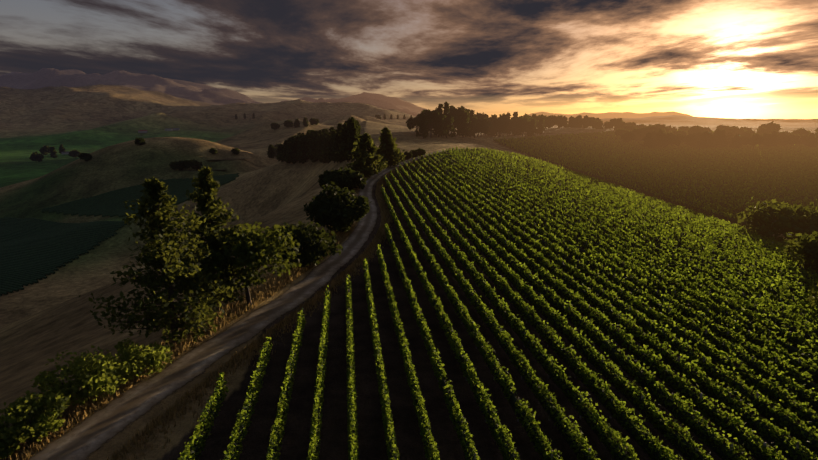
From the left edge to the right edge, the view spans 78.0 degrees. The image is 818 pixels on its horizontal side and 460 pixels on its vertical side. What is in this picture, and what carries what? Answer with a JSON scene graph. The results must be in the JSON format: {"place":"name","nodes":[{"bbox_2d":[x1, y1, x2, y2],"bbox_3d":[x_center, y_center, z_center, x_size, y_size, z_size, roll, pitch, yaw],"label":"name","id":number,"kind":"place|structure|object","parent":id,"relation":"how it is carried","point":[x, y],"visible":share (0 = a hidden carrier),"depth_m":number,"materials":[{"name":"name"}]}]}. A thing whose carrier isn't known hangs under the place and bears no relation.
{"place":"outdoors","nodes":[
{"label":"outdoors","id":0,"kind":"place"},
{"bbox_2d":[185,169,227,170],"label":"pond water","id":1,"kind":"structure","parent":0,"point":[211,169],"depth_m":569.95,"materials":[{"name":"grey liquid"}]},
{"bbox_2d":[210,158,247,159],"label":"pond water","id":2,"kind":"structure","parent":0,"point":[229,159],"depth_m":597.05,"materials":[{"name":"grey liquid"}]},
{"bbox_2d":[29,149,558,459],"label":"track road","id":3,"kind":"structure","parent":0,"point":[88,436],"depth_m":44.12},
{"bbox_2d":[0,68,817,459],"bbox_3d":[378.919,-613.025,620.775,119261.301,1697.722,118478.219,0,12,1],"label":"terrain","id":4,"kind":"structure","parent":0,"point":[102,120],"depth_m":98.48,"materials":[{"name":"brown soil"}]},
{"bbox_2d":[0,420,30,458],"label":"shrub","id":5,"kind":"object","parent":4,"relation":"on","point":[7,447],"visible":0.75,"depth_m":31.39,"materials":[{"name":"green plant"}]},
{"bbox_2d":[0,389,71,445],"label":"shrub","id":6,"kind":"object","parent":4,"relation":"on","point":[41,426],"visible":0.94,"depth_m":32.95,"materials":[{"name":"green plant"}]},
{"bbox_2d":[0,217,129,295],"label":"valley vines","id":7,"kind":"object","parent":4,"relation":"on","point":[33,250],"visible":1,"depth_m":375.06,"materials":[{"name":"green plant"}]},
{"bbox_2d":[25,345,132,407],"bbox_3d":[-24.370,10.908,37.680,6.268,4.266,6.501,7,14,28],"label":"shrub","id":8,"kind":"object","parent":4,"relation":"on","point":[80,369],"visible":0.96,"depth_m":36.63,"materials":[{"name":"green plant"}]},
{"bbox_2d":[42,173,238,216],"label":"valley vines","id":9,"kind":"object","parent":4,"relation":"on","point":[110,204],"visible":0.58,"depth_m":492.29,"materials":[{"name":"green plant"}]},
{"bbox_2d":[114,338,172,379],"bbox_3d":[-22.338,10.632,41.742,5.567,3.104,5.662,0,12,1],"label":"shrub","id":10,"kind":"object","parent":4,"relation":"on","point":[149,357],"visible":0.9,"depth_m":41.31,"materials":[{"name":"green plant"}]},
{"bbox_2d":[79,176,238,346],"bbox_3d":[-22.372,3.003,46.355,12.483,16.080,12.359,0,12,1],"label":"pine tree","id":11,"kind":"object","parent":4,"relation":"on","point":[160,227],"visible":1,"depth_m":44.73,"materials":[{"name":"green plant"}]},
{"bbox_2d":[175,166,247,311],"bbox_3d":[-21.827,1.129,55.413,8.340,16.196,9.330,0,12,1],"label":"pine tree","id":12,"kind":"object","parent":4,"relation":"on","point":[207,202],"visible":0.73,"depth_m":54.40,"materials":[{"name":"green plant"}]},
{"bbox_2d":[0,154,432,459],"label":"grass verge tufts","id":13,"kind":"object","parent":4,"relation":"on","point":[340,237],"visible":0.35,"depth_m":48.87,"materials":[{"name":"green plant"}]},
{"bbox_2d":[195,222,301,306],"bbox_3d":[-17.981,3.975,56.722,12.354,9.779,11.522,0,12,1],"label":"broad tree","id":14,"kind":"object","parent":4,"relation":"on","point":[253,246],"visible":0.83,"depth_m":54.27,"materials":[{"name":"green plant"}]},
{"bbox_2d":[274,221,343,269],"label":"bush","id":15,"kind":"object","parent":4,"relation":"on","point":[313,242],"visible":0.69,"depth_m":69.95,"materials":[{"name":"green plant"}]},
{"bbox_2d":[266,117,360,163],"bbox_3d":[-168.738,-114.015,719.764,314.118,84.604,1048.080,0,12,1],"label":"grove","id":16,"kind":"object","parent":4,"relation":"on","point":[324,145],"visible":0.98,"depth_m":345.81,"materials":[{"name":"green plant"}]},
{"bbox_2d":[29,113,635,169],"bbox_3d":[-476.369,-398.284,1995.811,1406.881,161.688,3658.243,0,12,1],"label":"trees","id":17,"kind":"object","parent":4,"relation":"on","point":[194,164],"visible":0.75,"depth_m":1339.03,"materials":[{"name":"green plant"}]},
{"bbox_2d":[303,181,371,232],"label":"tree","id":18,"kind":"object","parent":4,"relation":"on","point":[337,209],"visible":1,"depth_m":90.42,"materials":[{"name":"green plant"}]},
{"bbox_2d":[317,167,366,190],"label":"tree","id":19,"kind":"object","parent":4,"relation":"on","point":[349,179],"visible":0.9,"depth_m":135.43,"materials":[{"name":"green plant"}]},
{"bbox_2d":[346,132,387,177],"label":"pine tree","id":20,"kind":"object","parent":4,"relation":"on","point":[367,158],"visible":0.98,"depth_m":156.16,"materials":[{"name":"green plant"}]},
{"bbox_2d":[376,127,405,166],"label":"pine tree","id":21,"kind":"object","parent":4,"relation":"on","point":[389,151],"visible":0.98,"depth_m":180.90,"materials":[{"name":"green plant"}]},
{"bbox_2d":[406,101,544,138],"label":"grove","id":22,"kind":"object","parent":4,"relation":"on","point":[441,122],"visible":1,"depth_m":369.95,"materials":[{"name":"green plant"}]},
{"bbox_2d":[178,146,817,459],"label":"grapevines","id":23,"kind":"object","parent":4,"relation":"on","point":[411,376],"depth_m":54.19,"materials":[{"name":"green plant"}]},
{"bbox_2d":[207,171,817,459],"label":"vine posts","id":24,"kind":"object","parent":4,"relation":"on","point":[731,445],"visible":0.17,"depth_m":59.48,"materials":[{"name":"brown wood"}]},
{"bbox_2d":[511,113,688,131],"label":"treeline ridge","id":25,"kind":"structure","parent":4,"relation":"on","point":[560,121],"depth_m":502.96,"materials":[{"name":"green plant"}]},
{"bbox_2d":[493,130,817,227],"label":"field","id":26,"kind":"structure","parent":4,"relation":"on","point":[766,158],"depth_m":261.47,"materials":[{"name":"brown soil"}]},
{"bbox_2d":[615,121,817,148],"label":"treeline","id":27,"kind":"object","parent":4,"relation":"on","point":[769,134],"visible":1,"depth_m":358.72,"materials":[{"name":"green plant"}]},
{"bbox_2d":[735,199,817,244],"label":"round tree","id":28,"kind":"object","parent":4,"relation":"on","point":[767,221],"visible":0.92,"depth_m":123.71,"materials":[{"name":"green plant"}]},
{"bbox_2d":[783,231,817,269],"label":"round tree","id":29,"kind":"object","parent":4,"relation":"on","point":[806,246],"visible":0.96,"depth_m":87.19,"materials":[{"name":"green plant"}]},
{"bbox_2d":[806,284,817,310],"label":"bush","id":30,"kind":"object","parent":4,"relation":"on","point":[814,299],"visible":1,"depth_m":60.19,"materials":[{"name":"green plant"}]},
{"bbox_2d":[0,0,817,118],"label":"sky","id":31,"kind":"structure","parent":0,"point":[735,59],"materials":[{"name":"grey"}]}
]}

